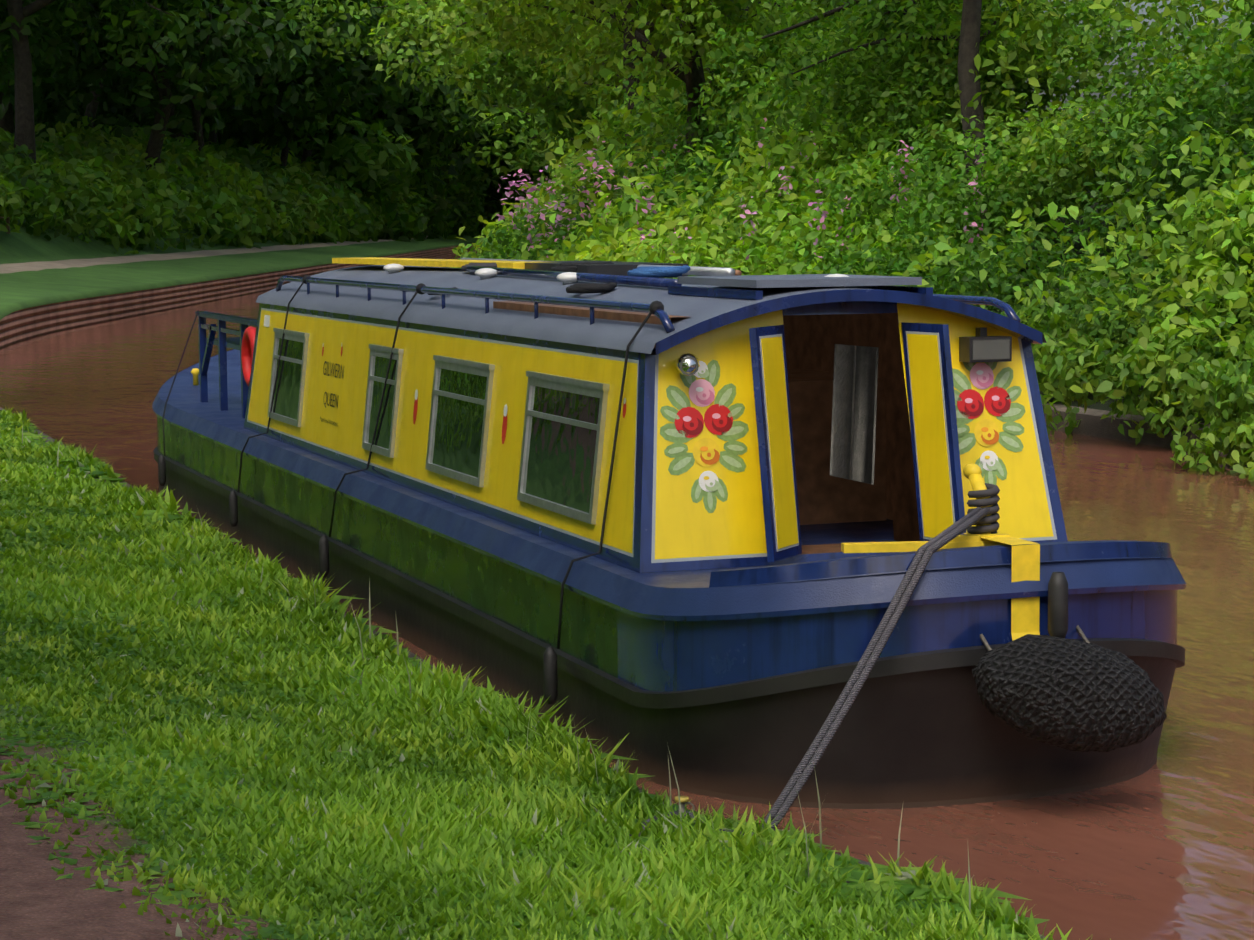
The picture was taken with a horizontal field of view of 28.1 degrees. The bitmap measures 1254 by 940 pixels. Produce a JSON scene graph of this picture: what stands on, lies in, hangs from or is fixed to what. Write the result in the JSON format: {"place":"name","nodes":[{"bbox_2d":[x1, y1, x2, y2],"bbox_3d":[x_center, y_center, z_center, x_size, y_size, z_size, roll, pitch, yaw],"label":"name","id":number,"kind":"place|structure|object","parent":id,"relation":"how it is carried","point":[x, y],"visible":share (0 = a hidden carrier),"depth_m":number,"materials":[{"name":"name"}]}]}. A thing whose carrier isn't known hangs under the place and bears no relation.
{"place":"outdoors","nodes":[
{"label":"outdoors","id":0,"kind":"place"},
{"bbox_2d":[0,406,1110,939],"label":"towpath grass","id":1,"kind":"structure","parent":0,"point":[336,796],"depth_m":8.37,"materials":[{"name":"green plant"}]},
{"bbox_2d":[0,250,1253,939],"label":"canal water","id":2,"kind":"structure","parent":0,"point":[1162,848],"depth_m":10.14,"materials":[{"name":"brown liquid"}]},
{"bbox_2d":[152,257,1185,808],"bbox_3d":[-0.952,-0.124,14.843,2.224,2.247,13.988,-3,6,-20],"label":"narrowboat","id":3,"kind":"object","parent":2,"relation":"on","point":[660,513],"visible":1,"depth_m":9.98,"materials":[{"name":"yellow metal"}]},
{"bbox_2d":[0,107,1253,939],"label":"ground","id":4,"kind":"structure","parent":0,"point":[54,284],"depth_m":44.09,"materials":[{"name":"soil"}]},
{"bbox_2d":[0,51,78,133],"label":"towpath tree","id":5,"kind":"object","parent":4,"relation":"on","point":[6,122],"visible":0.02,"depth_m":117.21,"materials":[{"name":"brown plant"}]},
{"bbox_2d":[69,57,130,131],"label":"towpath tree","id":6,"kind":"object","parent":4,"relation":"on","point":[71,86],"depth_m":133.82,"materials":[{"name":"green plant"}]},
{"bbox_2d":[0,1,208,127],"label":"towpath tree","id":7,"kind":"object","parent":4,"relation":"on","point":[92,106],"visible":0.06,"depth_m":110.09,"materials":[{"name":"brown plant"}]},
{"bbox_2d":[0,0,267,162],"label":"towpath tree","id":8,"kind":"object","parent":4,"relation":"on","point":[16,17],"visible":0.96,"depth_m":82.97,"materials":[{"name":"green plant"}]},
{"bbox_2d":[10,52,284,140],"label":"towpath tree","id":9,"kind":"object","parent":4,"relation":"on","point":[131,108],"depth_m":127.53,"materials":[{"name":"green plant"}]},
{"bbox_2d":[0,0,323,169],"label":"towpath tree","id":10,"kind":"object","parent":4,"relation":"on","point":[231,31],"visible":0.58,"depth_m":99.51,"materials":[{"name":"green plant"}]},
{"bbox_2d":[125,86,248,145],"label":"towpath tree","id":11,"kind":"object","parent":4,"relation":"on","point":[212,138],"depth_m":148.45,"materials":[{"name":"green plant"}]},
{"bbox_2d":[41,0,354,150],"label":"towpath tree","id":12,"kind":"object","parent":4,"relation":"on","point":[253,97],"visible":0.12,"depth_m":122.06,"materials":[{"name":"green plant"}]},
{"bbox_2d":[130,67,362,156],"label":"towpath tree","id":13,"kind":"object","parent":4,"relation":"on","point":[241,136],"visible":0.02,"depth_m":166.47,"materials":[{"name":"green plant"}]},
{"bbox_2d":[0,63,583,254],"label":"towpath shrubs","id":14,"kind":"object","parent":4,"relation":"on","point":[87,183],"visible":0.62,"depth_m":114.11,"materials":[{"name":"green plant"}]},
{"bbox_2d":[268,136,319,162],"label":"towpath tree","id":15,"kind":"object","parent":4,"relation":"on","point":[299,157],"depth_m":212.86,"materials":[{"name":"green plant"}]},
{"bbox_2d":[151,0,440,166],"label":"towpath tree","id":16,"kind":"object","parent":4,"relation":"on","point":[293,114],"visible":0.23,"depth_m":137.28,"materials":[{"name":"green plant"}]},
{"bbox_2d":[187,0,424,163],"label":"towpath tree","id":17,"kind":"object","parent":4,"relation":"on","point":[370,87],"visible":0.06,"depth_m":160.43,"materials":[{"name":"green plant"}]},
{"bbox_2d":[298,31,499,157],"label":"towpath tree","id":18,"kind":"object","parent":4,"relation":"on","point":[492,95],"visible":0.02,"depth_m":198.03,"materials":[{"name":"green plant"}]},
{"bbox_2d":[312,0,505,193],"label":"towpath tree","id":19,"kind":"object","parent":4,"relation":"on","point":[415,122],"visible":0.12,"depth_m":178.53,"materials":[{"name":"green plant"}]},
{"bbox_2d":[311,54,507,175],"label":"towpath tree","id":20,"kind":"object","parent":4,"relation":"on","point":[478,136],"depth_m":222.71,"materials":[{"name":"green plant"}]},
{"bbox_2d":[443,83,526,156],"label":"towpath tree","id":21,"kind":"object","parent":4,"relation":"on","point":[455,150],"depth_m":227.23,"materials":[{"name":"green plant"}]},
{"bbox_2d":[443,70,542,158],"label":"towpath tree","id":22,"kind":"object","parent":4,"relation":"on","point":[522,105],"depth_m":240.54,"materials":[{"name":"green plant"}]},
{"bbox_2d":[411,53,597,180],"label":"tree","id":23,"kind":"object","parent":4,"relation":"on","point":[496,149],"depth_m":167.27,"materials":[{"name":"green plant"}]},
{"bbox_2d":[462,86,548,205],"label":"tree","id":24,"kind":"object","parent":4,"relation":"on","point":[492,157],"visible":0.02,"depth_m":246.45,"materials":[{"name":"green plant"}]},
{"bbox_2d":[468,89,546,214],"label":"tree","id":25,"kind":"object","parent":4,"relation":"on","point":[503,138],"visible":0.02,"depth_m":242.66,"materials":[{"name":"green plant"}]},
{"bbox_2d":[465,100,572,215],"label":"tree","id":26,"kind":"object","parent":4,"relation":"on","point":[516,146],"depth_m":242.14,"materials":[{"name":"green plant"}]},
{"bbox_2d":[426,3,621,170],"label":"tree","id":27,"kind":"object","parent":4,"relation":"on","point":[476,76],"visible":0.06,"depth_m":83.22,"materials":[{"name":"green plant"}]},
{"bbox_2d":[296,0,762,109],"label":"tree","id":28,"kind":"object","parent":4,"relation":"on","point":[394,6],"visible":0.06,"depth_m":70.90,"materials":[{"name":"green plant"}]},
{"bbox_2d":[444,7,616,106],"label":"tree","id":29,"kind":"object","parent":4,"relation":"on","point":[564,71],"depth_m":126.14,"materials":[{"name":"green plant"}]},
{"bbox_2d":[495,83,571,148],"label":"tree","id":30,"kind":"object","parent":4,"relation":"on","point":[512,122],"depth_m":198.14,"materials":[{"name":"green plant"}]},
{"bbox_2d":[496,64,614,144],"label":"tree","id":31,"kind":"object","parent":4,"relation":"on","point":[553,112],"visible":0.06,"depth_m":150.28,"materials":[{"name":"green plant"}]},
{"bbox_2d":[499,56,611,85],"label":"tree","id":32,"kind":"object","parent":4,"relation":"on","point":[575,79],"depth_m":111.43,"materials":[{"name":"green plant"}]},
{"bbox_2d":[367,0,768,161],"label":"tree","id":33,"kind":"object","parent":4,"relation":"on","point":[510,15],"visible":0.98,"depth_m":39.64,"materials":[{"name":"green plant"}]},
{"bbox_2d":[454,0,774,155],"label":"tree","id":34,"kind":"object","parent":4,"relation":"on","point":[576,65],"visible":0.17,"depth_m":52.77,"materials":[{"name":"green plant"}]},
{"bbox_2d":[568,16,766,107],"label":"tree","id":35,"kind":"object","parent":4,"relation":"on","point":[585,102],"depth_m":92.10,"materials":[{"name":"green plant"}]},
{"bbox_2d":[675,796,694,817],"bbox_3d":[0.192,1.254,8.254,0.068,0.362,0.048,-3,6,-20],"label":"mooring pin","id":36,"kind":"object","parent":4,"relation":"in","point":[684,800],"visible":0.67,"depth_m":8.23,"materials":[{"name":"yellow metal"}]},
{"bbox_2d":[599,0,799,90],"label":"tree","id":37,"kind":"object","parent":4,"relation":"on","point":[651,33],"visible":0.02,"depth_m":61.41,"materials":[{"name":"green plant"}]},
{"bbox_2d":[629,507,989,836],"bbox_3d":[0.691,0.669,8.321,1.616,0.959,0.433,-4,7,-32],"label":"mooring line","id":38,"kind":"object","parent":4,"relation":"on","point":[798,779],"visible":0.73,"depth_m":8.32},
{"bbox_2d":[706,0,954,130],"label":"tree","id":39,"kind":"object","parent":4,"relation":"on","point":[745,9],"depth_m":45.20,"materials":[{"name":"green plant"}]},
{"bbox_2d":[442,0,1253,482],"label":"bushes","id":40,"kind":"object","parent":4,"relation":"on","point":[884,184],"visible":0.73,"depth_m":29.07,"materials":[{"name":"green plant"}]},
{"bbox_2d":[707,0,993,98],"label":"tree","id":41,"kind":"object","parent":4,"relation":"on","point":[715,54],"visible":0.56,"depth_m":34.35,"materials":[{"name":"green plant"}]},
{"bbox_2d":[698,0,1064,268],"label":"tree","id":42,"kind":"object","parent":4,"relation":"on","point":[968,37],"visible":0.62,"depth_m":32.64,"materials":[{"name":"green plant"}]},
{"bbox_2d":[1244,0,1253,12],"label":"tree","id":43,"kind":"object","parent":4,"relation":"on","point":[1251,4],"visible":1,"depth_m":22.94,"materials":[{"name":"green plant"}]},
{"bbox_2d":[480,0,1252,227],"label":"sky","id":44,"kind":"structure","parent":0,"point":[1160,3],"materials":[{"name":"white"}]}
]}

